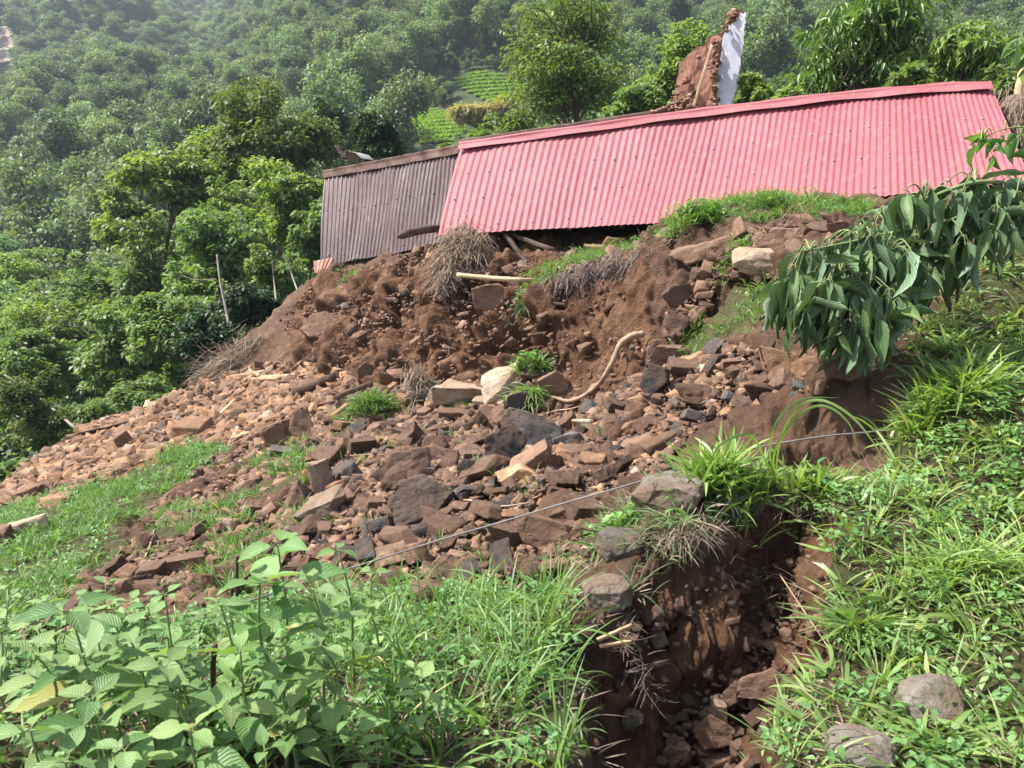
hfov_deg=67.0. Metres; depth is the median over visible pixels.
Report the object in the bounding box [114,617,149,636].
rock
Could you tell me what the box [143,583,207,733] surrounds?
broadleaf weed
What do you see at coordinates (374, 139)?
leafy tree
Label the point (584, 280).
root mat
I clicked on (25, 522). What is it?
rock
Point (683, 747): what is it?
rock
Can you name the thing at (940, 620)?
broadleaf weed
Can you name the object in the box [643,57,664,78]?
forest tree
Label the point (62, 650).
broadleaf weed
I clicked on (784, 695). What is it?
broadleaf weed
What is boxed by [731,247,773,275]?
rock
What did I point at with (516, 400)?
rock
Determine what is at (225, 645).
broadleaf weed
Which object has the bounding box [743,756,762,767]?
rock
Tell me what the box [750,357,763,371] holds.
rock
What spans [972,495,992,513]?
broadleaf weed
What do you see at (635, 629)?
rock
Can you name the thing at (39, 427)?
bush
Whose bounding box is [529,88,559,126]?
forest tree
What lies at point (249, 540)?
rock
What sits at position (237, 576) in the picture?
cut stub
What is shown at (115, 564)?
rock
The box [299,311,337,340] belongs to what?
rock
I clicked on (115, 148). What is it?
forest tree
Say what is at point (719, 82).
ruined wall
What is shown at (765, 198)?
grass clump
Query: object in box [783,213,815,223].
rock
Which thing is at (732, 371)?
rock
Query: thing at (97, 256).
forest tree
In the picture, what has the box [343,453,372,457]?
thin root
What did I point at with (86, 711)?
broadleaf weed
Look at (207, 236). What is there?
leafy tree
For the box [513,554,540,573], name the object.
rock
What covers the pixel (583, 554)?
rock
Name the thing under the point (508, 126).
bush
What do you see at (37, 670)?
broadleaf weed
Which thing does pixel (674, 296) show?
rock
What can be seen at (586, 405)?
rock
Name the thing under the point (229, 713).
broadleaf weed
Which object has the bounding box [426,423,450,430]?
rock
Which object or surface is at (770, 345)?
rock
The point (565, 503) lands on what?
cable
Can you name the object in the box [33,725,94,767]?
broadleaf weed
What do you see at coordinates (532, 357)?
grass clump
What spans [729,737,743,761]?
rock
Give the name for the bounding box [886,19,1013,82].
leafy tree
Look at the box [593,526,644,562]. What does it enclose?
rock
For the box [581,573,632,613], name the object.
rock
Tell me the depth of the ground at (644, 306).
4.05 m
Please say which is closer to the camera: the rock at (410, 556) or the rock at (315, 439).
the rock at (410, 556)
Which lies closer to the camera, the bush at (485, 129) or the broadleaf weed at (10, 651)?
the broadleaf weed at (10, 651)
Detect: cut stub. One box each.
[210,643,217,716]
[235,555,238,615]
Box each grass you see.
[0,184,884,633]
[0,539,634,767]
[544,466,742,747]
[706,397,890,479]
[716,235,1023,767]
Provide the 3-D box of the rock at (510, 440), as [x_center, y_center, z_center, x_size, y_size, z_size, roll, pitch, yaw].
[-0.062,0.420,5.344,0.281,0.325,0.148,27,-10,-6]
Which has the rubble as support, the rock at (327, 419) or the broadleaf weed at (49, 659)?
the rock at (327, 419)
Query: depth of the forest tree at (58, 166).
84.10 m
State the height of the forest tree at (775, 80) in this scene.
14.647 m
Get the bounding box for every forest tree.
[0,144,68,210]
[0,150,78,262]
[0,193,25,210]
[0,200,23,251]
[0,225,40,279]
[0,234,23,281]
[0,275,29,440]
[0,338,105,443]
[9,100,96,182]
[19,253,82,273]
[25,271,86,402]
[29,195,89,272]
[35,314,183,439]
[38,160,74,195]
[49,181,103,278]
[52,150,119,246]
[57,155,123,273]
[65,145,116,194]
[69,110,123,180]
[84,242,120,274]
[88,247,151,269]
[93,129,136,169]
[93,203,192,271]
[100,169,183,255]
[106,247,170,269]
[119,120,160,156]
[135,96,179,151]
[145,114,192,155]
[164,181,240,255]
[169,81,254,206]
[170,100,189,131]
[174,95,221,114]
[240,184,259,208]
[257,266,308,326]
[263,107,286,135]
[266,112,296,123]
[274,244,312,283]
[292,156,324,211]
[295,57,368,167]
[303,159,351,276]
[322,28,383,110]
[324,68,365,144]
[329,52,375,108]
[351,94,387,160]
[358,42,391,108]
[364,65,445,152]
[509,103,549,125]
[526,20,572,109]
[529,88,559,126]
[549,95,602,124]
[574,55,617,113]
[589,32,613,63]
[599,61,642,106]
[600,53,619,72]
[629,56,663,81]
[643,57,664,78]
[647,33,675,71]
[680,23,719,47]
[720,5,761,48]
[739,27,787,85]
[743,0,812,84]
[757,21,810,74]
[762,72,795,95]
[982,14,1022,39]
[994,23,1020,79]
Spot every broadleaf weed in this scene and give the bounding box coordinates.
[0,576,9,613]
[0,587,33,640]
[0,608,22,719]
[0,629,117,767]
[0,634,35,684]
[0,635,32,666]
[0,706,67,767]
[4,665,42,750]
[8,595,58,653]
[11,592,156,757]
[11,616,56,672]
[15,672,144,767]
[23,595,70,643]
[27,598,67,661]
[27,606,93,685]
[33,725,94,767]
[42,645,91,683]
[59,604,94,640]
[59,618,94,701]
[62,635,136,734]
[70,589,109,654]
[71,643,152,733]
[74,624,140,754]
[85,609,200,755]
[89,576,135,636]
[89,733,153,767]
[91,627,118,658]
[93,603,156,649]
[102,633,140,719]
[110,589,163,651]
[114,647,218,767]
[117,595,169,650]
[124,629,149,661]
[133,654,182,723]
[135,707,248,767]
[139,621,194,675]
[142,622,178,657]
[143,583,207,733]
[157,651,217,724]
[177,699,233,764]
[188,608,221,652]
[194,596,259,755]
[204,630,301,767]
[207,587,250,645]
[209,637,247,684]
[209,673,255,716]
[213,564,326,767]
[217,653,262,713]
[226,692,271,756]
[229,640,276,702]
[234,682,294,744]
[237,530,347,745]
[241,662,329,767]
[242,664,282,716]
[253,638,285,668]
[254,723,291,767]
[256,672,317,745]
[259,715,292,753]
[280,568,371,760]
[289,705,338,760]
[290,627,383,767]
[291,617,326,672]
[295,670,316,719]
[295,700,322,733]
[296,638,319,657]
[302,693,321,716]
[314,704,388,767]
[315,543,380,694]
[347,566,395,675]
[393,660,442,747]
[772,675,790,698]
[895,474,923,504]
[913,614,948,638]
[919,345,934,357]
[923,709,963,748]
[939,658,957,676]
[957,525,977,544]
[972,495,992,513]
[980,401,1006,417]
[981,651,1012,695]
[995,395,1016,422]
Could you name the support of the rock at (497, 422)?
on the ground at (644, 306)
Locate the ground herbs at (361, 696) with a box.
[0,574,590,767]
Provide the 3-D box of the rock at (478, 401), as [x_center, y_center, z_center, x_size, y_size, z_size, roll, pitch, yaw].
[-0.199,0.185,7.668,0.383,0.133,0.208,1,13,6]
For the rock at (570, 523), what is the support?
on the ground at (644, 306)
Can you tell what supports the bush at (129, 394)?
on the ground at (644, 306)
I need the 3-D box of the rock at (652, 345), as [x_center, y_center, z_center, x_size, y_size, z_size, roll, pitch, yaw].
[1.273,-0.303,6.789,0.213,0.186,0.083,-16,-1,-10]
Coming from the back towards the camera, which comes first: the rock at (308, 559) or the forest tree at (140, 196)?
the forest tree at (140, 196)
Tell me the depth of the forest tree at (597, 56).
72.54 m
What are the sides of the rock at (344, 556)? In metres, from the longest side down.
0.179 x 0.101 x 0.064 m
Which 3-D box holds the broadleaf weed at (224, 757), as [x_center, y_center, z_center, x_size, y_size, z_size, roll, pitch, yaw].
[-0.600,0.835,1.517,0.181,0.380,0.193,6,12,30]
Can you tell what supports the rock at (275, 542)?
on the ground at (644, 306)
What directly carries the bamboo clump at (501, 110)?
on the ground at (644, 306)
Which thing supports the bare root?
on the rubble
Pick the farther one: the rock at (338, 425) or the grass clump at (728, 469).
the rock at (338, 425)
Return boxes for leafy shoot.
[964,121,1023,175]
[1000,30,1023,84]
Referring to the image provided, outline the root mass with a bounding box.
[996,66,1023,149]
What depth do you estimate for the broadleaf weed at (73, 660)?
1.93 m
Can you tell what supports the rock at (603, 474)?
on the rubble
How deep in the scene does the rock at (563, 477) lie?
4.57 m
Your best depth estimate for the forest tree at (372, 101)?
84.80 m
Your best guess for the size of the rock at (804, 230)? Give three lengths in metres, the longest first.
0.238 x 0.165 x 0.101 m
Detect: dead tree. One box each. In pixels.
[4,374,74,428]
[183,276,215,280]
[216,255,230,325]
[272,260,276,300]
[285,255,297,289]
[1014,67,1023,93]
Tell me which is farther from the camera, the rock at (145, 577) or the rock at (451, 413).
the rock at (451, 413)
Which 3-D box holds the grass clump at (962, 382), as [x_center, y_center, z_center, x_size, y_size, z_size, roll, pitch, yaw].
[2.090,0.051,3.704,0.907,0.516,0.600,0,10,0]
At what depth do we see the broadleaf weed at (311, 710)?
1.88 m
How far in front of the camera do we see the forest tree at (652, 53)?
100.51 m
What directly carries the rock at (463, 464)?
on the rubble
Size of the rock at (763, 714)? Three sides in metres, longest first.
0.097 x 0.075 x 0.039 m
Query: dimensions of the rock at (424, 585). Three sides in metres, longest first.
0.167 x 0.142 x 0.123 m
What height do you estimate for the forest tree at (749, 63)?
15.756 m
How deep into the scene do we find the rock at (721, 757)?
2.77 m
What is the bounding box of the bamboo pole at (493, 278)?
[456,272,537,282]
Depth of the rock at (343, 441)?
6.82 m
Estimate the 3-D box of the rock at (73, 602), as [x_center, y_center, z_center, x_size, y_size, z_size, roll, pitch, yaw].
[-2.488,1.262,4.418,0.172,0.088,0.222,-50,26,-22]
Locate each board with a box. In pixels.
[104,422,166,429]
[334,145,346,159]
[462,109,667,140]
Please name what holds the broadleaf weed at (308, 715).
on the ground at (644, 306)
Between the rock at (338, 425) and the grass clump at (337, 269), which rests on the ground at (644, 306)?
the grass clump at (337, 269)
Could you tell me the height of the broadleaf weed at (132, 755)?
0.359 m
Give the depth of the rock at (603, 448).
5.11 m
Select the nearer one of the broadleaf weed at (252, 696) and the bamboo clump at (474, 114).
the broadleaf weed at (252, 696)
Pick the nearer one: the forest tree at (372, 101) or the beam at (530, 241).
the beam at (530, 241)
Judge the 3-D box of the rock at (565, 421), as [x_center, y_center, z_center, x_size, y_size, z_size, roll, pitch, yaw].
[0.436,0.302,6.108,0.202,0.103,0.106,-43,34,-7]
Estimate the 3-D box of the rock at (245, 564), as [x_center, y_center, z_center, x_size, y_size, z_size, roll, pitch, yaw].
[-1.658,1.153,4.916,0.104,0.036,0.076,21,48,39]
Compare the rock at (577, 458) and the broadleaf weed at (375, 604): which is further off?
the rock at (577, 458)
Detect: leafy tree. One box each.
[0,247,70,305]
[0,292,176,405]
[0,327,94,404]
[25,248,136,341]
[67,295,175,412]
[86,181,179,261]
[104,141,227,379]
[106,210,209,385]
[121,278,229,391]
[147,125,248,196]
[159,200,269,301]
[201,74,351,298]
[203,175,286,326]
[239,155,323,280]
[285,195,322,279]
[301,95,354,263]
[347,109,409,161]
[483,0,656,129]
[600,81,667,117]
[631,17,715,111]
[780,0,961,94]
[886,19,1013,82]
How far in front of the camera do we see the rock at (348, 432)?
7.55 m
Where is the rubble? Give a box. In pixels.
[0,220,842,767]
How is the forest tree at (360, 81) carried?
on the ground at (644, 306)
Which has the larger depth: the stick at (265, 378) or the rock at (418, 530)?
the stick at (265, 378)
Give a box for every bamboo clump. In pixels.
[443,99,501,128]
[482,94,524,122]
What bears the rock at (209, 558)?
on the ground at (644, 306)
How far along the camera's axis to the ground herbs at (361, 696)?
2.34 m
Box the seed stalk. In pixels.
[445,650,492,709]
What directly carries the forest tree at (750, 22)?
on the ground at (644, 306)
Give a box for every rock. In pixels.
[0,524,15,546]
[9,513,48,535]
[11,483,48,499]
[23,617,67,635]
[35,491,71,509]
[63,588,89,609]
[70,583,91,597]
[76,567,93,583]
[86,478,97,484]
[104,555,129,576]
[111,562,139,580]
[112,578,134,593]
[113,430,132,447]
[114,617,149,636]
[118,547,133,556]
[121,602,139,610]
[130,574,152,580]
[133,578,159,596]
[135,532,152,548]
[135,560,165,575]
[141,595,158,603]
[150,583,180,597]
[161,549,207,575]
[164,591,189,605]
[171,415,214,436]
[177,587,196,599]
[184,519,205,540]
[186,573,200,585]
[187,593,207,607]
[194,535,208,546]
[200,574,223,587]
[206,555,227,566]
[206,590,232,605]
[208,523,226,533]
[212,565,243,577]
[215,517,238,530]
[218,573,250,594]
[227,523,254,540]
[242,528,264,545]
[243,559,253,567]
[245,585,258,593]
[253,537,272,558]
[254,545,274,559]
[256,419,290,446]
[260,536,279,553]
[269,444,292,457]
[276,535,295,544]
[281,551,288,563]
[282,478,315,508]
[282,565,297,570]
[286,524,299,534]
[288,406,313,438]
[289,436,299,441]
[291,550,302,557]
[293,484,346,522]
[294,564,303,577]
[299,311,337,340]
[299,439,314,453]
[300,514,320,536]
[304,556,320,563]
[305,451,312,461]
[305,458,333,492]
[306,435,322,443]
[308,549,317,555]
[310,444,347,470]
[311,427,332,434]
[316,520,334,537]
[322,437,336,445]
[323,414,340,424]
[325,479,346,489]
[329,553,347,566]
[330,403,350,415]
[331,459,362,479]
[332,420,354,430]
[334,432,344,437]
[334,540,356,561]
[335,400,345,405]
[335,437,348,449]
[342,421,366,433]
[342,540,353,544]
[343,428,353,437]
[345,488,355,503]
[347,393,361,400]
[347,436,376,454]
[354,537,377,567]
[356,361,372,378]
[357,417,373,423]
[357,430,371,437]
[360,518,373,535]
[365,515,394,532]
[366,422,383,431]
[366,496,387,508]
[370,446,430,490]
[371,412,388,420]
[375,540,409,568]
[376,525,421,544]
[387,474,455,525]
[388,420,395,426]
[391,426,408,433]
[394,540,429,565]
[397,431,413,445]
[406,572,424,582]
[407,421,425,442]
[409,578,448,609]
[410,522,426,537]
[413,381,434,399]
[416,435,426,446]
[417,406,430,418]
[420,505,468,536]
[422,432,448,447]
[422,466,435,475]
[424,401,437,410]
[424,419,436,428]
[425,379,481,405]
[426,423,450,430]
[427,443,445,459]
[432,552,462,584]
[437,461,443,468]
[438,407,464,418]
[439,505,456,514]
[439,533,456,552]
[441,447,459,468]
[448,500,469,512]
[449,420,475,431]
[453,468,472,487]
[454,492,469,500]
[456,459,474,477]
[456,484,483,495]
[458,558,480,581]
[459,443,484,459]
[459,454,510,480]
[460,434,471,440]
[461,409,475,416]
[462,508,480,522]
[463,525,486,534]
[466,430,488,444]
[469,500,503,520]
[471,283,504,310]
[471,410,487,425]
[471,483,484,496]
[472,395,500,406]
[478,562,488,568]
[479,403,504,425]
[480,361,519,403]
[484,422,527,457]
[484,532,494,543]
[485,524,522,547]
[489,537,513,578]
[491,486,509,494]
[493,492,514,508]
[494,416,501,428]
[495,463,533,486]
[500,407,563,445]
[501,509,521,518]
[502,476,519,493]
[505,391,532,411]
[508,571,520,582]
[509,438,551,470]
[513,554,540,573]
[516,513,569,549]
[520,563,539,590]
[524,499,537,509]
[537,370,569,394]
[537,477,546,487]
[538,557,569,579]
[544,469,579,486]
[545,453,563,466]
[546,486,559,494]
[549,506,565,518]
[552,431,583,444]
[554,442,570,456]
[558,409,576,428]
[560,443,593,457]
[561,494,604,520]
[563,401,576,411]
[564,520,574,529]
[571,453,586,464]
[572,419,594,428]
[573,519,595,535]
[574,425,588,432]
[577,469,588,479]
[579,398,596,412]
[579,548,588,558]
[580,451,607,464]
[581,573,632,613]
[584,244,601,251]
[589,490,611,499]
[592,466,614,482]
[593,443,618,462]
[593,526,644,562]
[601,397,624,411]
[602,236,628,246]
[603,414,616,422]
[611,454,633,474]
[613,451,623,455]
[620,432,653,448]
[621,420,634,434]
[621,708,643,732]
[623,443,644,458]
[627,373,642,383]
[628,620,642,635]
[629,634,636,644]
[630,470,704,514]
[633,413,657,434]
[636,431,677,455]
[640,363,669,398]
[641,610,652,624]
[646,339,668,355]
[648,631,668,649]
[650,344,689,365]
[650,393,661,404]
[653,755,668,767]
[660,711,676,728]
[661,284,693,307]
[662,310,689,338]
[666,356,700,375]
[666,433,680,445]
[667,236,735,265]
[668,725,684,734]
[672,382,721,405]
[675,711,688,722]
[676,741,690,754]
[679,408,706,421]
[680,351,703,359]
[680,693,693,707]
[689,267,700,279]
[692,714,734,749]
[696,748,739,767]
[698,259,713,277]
[700,337,725,353]
[701,354,725,376]
[708,695,727,722]
[718,255,728,264]
[720,357,741,370]
[722,680,744,706]
[724,364,742,379]
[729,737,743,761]
[730,272,746,277]
[730,394,749,406]
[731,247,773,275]
[732,216,747,239]
[734,667,788,701]
[735,725,744,736]
[739,221,753,236]
[743,706,760,727]
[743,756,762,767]
[744,382,772,401]
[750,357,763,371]
[753,372,769,383]
[754,340,775,360]
[756,227,802,247]
[758,347,820,380]
[759,707,775,722]
[768,367,793,390]
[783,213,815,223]
[784,237,805,252]
[799,227,823,235]
[804,241,818,247]
[807,220,828,232]
[818,211,833,222]
[821,355,869,381]
[824,723,897,767]
[826,221,849,235]
[891,673,966,732]
[918,361,950,377]
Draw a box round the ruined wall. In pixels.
[649,8,745,113]
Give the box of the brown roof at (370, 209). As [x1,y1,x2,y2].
[321,144,459,262]
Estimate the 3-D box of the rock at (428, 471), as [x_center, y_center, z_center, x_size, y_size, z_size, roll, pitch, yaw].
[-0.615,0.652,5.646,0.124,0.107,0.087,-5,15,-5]
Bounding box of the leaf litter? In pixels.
[0,259,1023,767]
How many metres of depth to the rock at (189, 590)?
4.42 m
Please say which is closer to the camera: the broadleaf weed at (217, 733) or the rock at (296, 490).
the broadleaf weed at (217, 733)
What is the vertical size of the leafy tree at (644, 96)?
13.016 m
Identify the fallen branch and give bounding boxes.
[751,167,1023,379]
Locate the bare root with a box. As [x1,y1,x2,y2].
[546,331,643,402]
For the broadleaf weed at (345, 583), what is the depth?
2.15 m
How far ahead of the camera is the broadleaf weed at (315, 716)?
1.96 m
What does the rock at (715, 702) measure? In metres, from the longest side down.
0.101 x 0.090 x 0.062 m
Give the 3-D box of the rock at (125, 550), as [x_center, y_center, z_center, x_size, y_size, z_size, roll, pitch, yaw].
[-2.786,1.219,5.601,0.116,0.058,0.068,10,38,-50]
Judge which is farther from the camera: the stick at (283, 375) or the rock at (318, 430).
the stick at (283, 375)
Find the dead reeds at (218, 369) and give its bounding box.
[177,338,251,390]
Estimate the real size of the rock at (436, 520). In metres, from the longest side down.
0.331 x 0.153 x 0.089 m
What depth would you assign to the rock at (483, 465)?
5.12 m
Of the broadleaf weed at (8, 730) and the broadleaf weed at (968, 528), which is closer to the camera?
the broadleaf weed at (8, 730)
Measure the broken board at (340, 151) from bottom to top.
0.231 m
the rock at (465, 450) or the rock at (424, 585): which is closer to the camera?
the rock at (424, 585)
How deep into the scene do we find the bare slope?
239.44 m
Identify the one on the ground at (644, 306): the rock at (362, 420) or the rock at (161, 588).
the rock at (161, 588)
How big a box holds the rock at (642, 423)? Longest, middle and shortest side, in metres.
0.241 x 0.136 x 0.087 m
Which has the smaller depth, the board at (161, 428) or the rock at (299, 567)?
the rock at (299, 567)
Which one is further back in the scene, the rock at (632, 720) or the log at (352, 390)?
the log at (352, 390)
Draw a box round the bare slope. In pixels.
[0,26,14,62]
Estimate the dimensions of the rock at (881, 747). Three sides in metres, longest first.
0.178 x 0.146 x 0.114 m
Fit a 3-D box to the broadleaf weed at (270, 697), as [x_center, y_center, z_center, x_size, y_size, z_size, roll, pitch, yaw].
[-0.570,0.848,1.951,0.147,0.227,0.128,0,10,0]
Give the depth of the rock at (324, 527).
5.10 m
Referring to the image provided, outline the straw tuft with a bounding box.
[395,361,434,405]
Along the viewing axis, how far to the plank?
10.75 m
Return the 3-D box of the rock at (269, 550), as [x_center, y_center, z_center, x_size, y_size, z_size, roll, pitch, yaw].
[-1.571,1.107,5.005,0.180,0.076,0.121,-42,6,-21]
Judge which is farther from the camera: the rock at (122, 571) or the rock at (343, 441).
the rock at (343, 441)
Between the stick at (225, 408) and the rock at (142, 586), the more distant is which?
the stick at (225, 408)
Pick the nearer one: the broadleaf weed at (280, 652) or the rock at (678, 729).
the broadleaf weed at (280, 652)
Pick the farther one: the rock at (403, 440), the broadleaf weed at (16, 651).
the rock at (403, 440)
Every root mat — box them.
[513,228,671,299]
[602,611,679,713]
[624,503,744,564]
[699,478,831,533]
[709,555,825,603]
[766,194,820,225]
[825,454,884,485]
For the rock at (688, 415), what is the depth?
5.21 m
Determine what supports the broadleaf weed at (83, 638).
on the ground at (644, 306)
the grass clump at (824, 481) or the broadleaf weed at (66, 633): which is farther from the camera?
the grass clump at (824, 481)
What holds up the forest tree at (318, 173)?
on the ground at (644, 306)
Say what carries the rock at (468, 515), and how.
on the ground at (644, 306)
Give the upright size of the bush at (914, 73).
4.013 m
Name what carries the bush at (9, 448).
on the ground at (644, 306)
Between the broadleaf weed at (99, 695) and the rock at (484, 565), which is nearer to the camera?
the broadleaf weed at (99, 695)
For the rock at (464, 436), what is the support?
on the rubble
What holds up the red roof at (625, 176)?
on the ground at (644, 306)
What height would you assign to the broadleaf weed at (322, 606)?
0.520 m
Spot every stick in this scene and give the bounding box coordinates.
[127,422,166,435]
[137,400,150,418]
[164,410,194,417]
[174,409,192,418]
[220,399,235,412]
[227,370,264,377]
[230,426,238,440]
[248,368,259,376]
[251,377,280,380]
[260,374,294,376]
[596,623,632,641]
[599,640,631,647]
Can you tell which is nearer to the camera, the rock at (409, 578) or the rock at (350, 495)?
the rock at (409, 578)
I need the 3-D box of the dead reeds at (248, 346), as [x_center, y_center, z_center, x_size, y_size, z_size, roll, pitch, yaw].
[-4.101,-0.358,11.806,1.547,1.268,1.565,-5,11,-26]
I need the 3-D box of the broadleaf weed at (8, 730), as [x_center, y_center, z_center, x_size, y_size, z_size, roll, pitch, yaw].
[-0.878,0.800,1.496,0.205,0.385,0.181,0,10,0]
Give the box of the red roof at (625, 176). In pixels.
[438,81,1023,235]
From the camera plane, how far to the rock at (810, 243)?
6.19 m
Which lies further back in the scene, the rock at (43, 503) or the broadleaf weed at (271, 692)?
the rock at (43, 503)
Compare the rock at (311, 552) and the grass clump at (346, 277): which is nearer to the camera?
the rock at (311, 552)
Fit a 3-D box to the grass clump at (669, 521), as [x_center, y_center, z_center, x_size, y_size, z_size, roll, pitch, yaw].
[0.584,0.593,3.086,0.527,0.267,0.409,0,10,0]
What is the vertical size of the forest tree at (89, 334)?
13.970 m
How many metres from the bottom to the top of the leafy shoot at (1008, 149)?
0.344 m
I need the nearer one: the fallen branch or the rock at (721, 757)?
the rock at (721, 757)
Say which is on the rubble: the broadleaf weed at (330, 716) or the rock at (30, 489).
the rock at (30, 489)
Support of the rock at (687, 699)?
on the ground at (644, 306)
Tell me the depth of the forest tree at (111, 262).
52.04 m
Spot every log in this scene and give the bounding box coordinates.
[291,372,336,395]
[335,381,372,399]
[397,225,439,238]
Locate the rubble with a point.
(80, 456)
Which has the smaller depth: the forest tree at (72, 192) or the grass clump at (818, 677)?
the grass clump at (818, 677)
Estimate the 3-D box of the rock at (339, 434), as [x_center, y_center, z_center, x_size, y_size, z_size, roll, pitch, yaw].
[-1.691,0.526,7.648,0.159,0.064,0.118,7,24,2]
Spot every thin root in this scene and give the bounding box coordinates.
[144,530,154,556]
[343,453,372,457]
[462,499,529,506]
[541,405,579,415]
[780,576,827,646]
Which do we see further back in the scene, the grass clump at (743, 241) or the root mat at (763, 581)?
the grass clump at (743, 241)
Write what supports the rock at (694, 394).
on the ground at (644, 306)
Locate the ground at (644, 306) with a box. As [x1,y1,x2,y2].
[0,6,1023,767]
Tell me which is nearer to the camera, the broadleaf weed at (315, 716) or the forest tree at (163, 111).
the broadleaf weed at (315, 716)
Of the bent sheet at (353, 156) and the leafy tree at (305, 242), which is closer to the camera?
the bent sheet at (353, 156)
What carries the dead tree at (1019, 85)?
on the ground at (644, 306)
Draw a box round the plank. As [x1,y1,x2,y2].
[73,420,128,435]
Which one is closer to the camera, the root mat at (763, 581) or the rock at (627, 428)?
the root mat at (763, 581)
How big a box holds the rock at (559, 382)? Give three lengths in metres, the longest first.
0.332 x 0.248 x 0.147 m
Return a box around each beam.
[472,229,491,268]
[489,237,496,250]
[500,231,555,251]
[503,232,525,260]
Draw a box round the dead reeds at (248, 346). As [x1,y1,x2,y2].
[190,320,272,377]
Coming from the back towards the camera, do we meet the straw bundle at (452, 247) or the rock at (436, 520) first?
the straw bundle at (452, 247)
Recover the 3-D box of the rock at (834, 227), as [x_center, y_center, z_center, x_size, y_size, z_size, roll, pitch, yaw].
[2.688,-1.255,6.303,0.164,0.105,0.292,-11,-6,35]
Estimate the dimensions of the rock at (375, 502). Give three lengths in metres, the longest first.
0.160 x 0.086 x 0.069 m
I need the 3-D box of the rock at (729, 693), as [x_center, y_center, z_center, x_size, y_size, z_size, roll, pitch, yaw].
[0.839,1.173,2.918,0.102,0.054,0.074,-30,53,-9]
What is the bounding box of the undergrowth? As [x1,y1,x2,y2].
[0,441,31,482]
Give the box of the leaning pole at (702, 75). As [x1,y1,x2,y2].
[692,44,712,108]
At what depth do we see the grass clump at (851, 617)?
2.59 m
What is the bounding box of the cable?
[189,428,899,618]
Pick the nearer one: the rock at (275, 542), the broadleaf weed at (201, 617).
the broadleaf weed at (201, 617)
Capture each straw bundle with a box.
[408,205,495,299]
[428,263,462,300]
[451,228,504,273]
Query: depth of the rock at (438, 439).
6.21 m
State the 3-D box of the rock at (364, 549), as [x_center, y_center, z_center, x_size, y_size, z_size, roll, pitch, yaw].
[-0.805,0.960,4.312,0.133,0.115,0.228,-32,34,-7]
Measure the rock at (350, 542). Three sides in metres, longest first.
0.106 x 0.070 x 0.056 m
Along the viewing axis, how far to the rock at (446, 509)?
4.69 m
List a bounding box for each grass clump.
[327,383,409,421]
[329,257,356,271]
[335,265,363,288]
[445,398,471,407]
[490,382,558,414]
[498,267,553,327]
[504,349,555,379]
[567,489,643,564]
[595,496,724,567]
[641,420,794,548]
[648,191,738,228]
[709,227,761,285]
[739,642,828,759]
[745,181,810,216]
[763,453,860,514]
[775,565,936,662]
[778,462,858,539]
[853,341,1023,445]
[859,498,1023,624]
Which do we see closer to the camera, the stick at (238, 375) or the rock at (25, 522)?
the rock at (25, 522)
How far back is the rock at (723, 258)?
6.80 m
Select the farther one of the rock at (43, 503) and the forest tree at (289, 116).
the forest tree at (289, 116)
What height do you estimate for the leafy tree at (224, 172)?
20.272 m
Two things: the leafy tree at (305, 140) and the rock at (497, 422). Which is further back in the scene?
the leafy tree at (305, 140)
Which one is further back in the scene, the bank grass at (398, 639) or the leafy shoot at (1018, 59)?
the leafy shoot at (1018, 59)
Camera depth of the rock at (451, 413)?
7.66 m
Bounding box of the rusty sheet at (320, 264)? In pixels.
[314,258,332,272]
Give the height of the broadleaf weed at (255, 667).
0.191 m
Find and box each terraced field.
[407,107,467,143]
[455,70,526,102]
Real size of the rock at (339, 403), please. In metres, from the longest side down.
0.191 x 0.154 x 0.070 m
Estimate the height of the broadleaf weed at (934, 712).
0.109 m
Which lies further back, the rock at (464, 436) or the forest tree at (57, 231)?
the forest tree at (57, 231)
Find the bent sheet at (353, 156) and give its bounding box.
[345,151,372,161]
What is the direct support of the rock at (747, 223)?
on the ground at (644, 306)
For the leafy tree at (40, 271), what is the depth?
39.52 m
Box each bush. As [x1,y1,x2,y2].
[0,373,72,452]
[0,440,37,483]
[56,395,125,439]
[105,371,175,412]
[155,298,237,373]
[206,281,285,344]
[243,243,309,298]
[437,142,457,147]
[465,121,502,137]
[484,108,551,134]
[733,70,775,103]
[765,83,813,99]
[883,60,938,86]
[976,61,1016,104]
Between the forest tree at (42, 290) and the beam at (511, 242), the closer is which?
the beam at (511, 242)
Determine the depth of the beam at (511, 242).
9.64 m
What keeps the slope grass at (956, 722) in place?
on the ground at (644, 306)
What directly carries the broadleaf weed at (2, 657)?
on the ground at (644, 306)
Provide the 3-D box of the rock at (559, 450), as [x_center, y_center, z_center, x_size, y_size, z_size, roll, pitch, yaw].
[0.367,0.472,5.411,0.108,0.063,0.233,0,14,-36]
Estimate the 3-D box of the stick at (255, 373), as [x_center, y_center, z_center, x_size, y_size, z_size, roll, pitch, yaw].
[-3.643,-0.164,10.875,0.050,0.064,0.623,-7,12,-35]
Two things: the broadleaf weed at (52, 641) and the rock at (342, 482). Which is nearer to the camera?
the broadleaf weed at (52, 641)
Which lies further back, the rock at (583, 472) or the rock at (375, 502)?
the rock at (375, 502)
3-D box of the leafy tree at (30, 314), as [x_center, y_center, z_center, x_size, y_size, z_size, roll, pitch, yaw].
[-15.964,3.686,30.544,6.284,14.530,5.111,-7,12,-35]

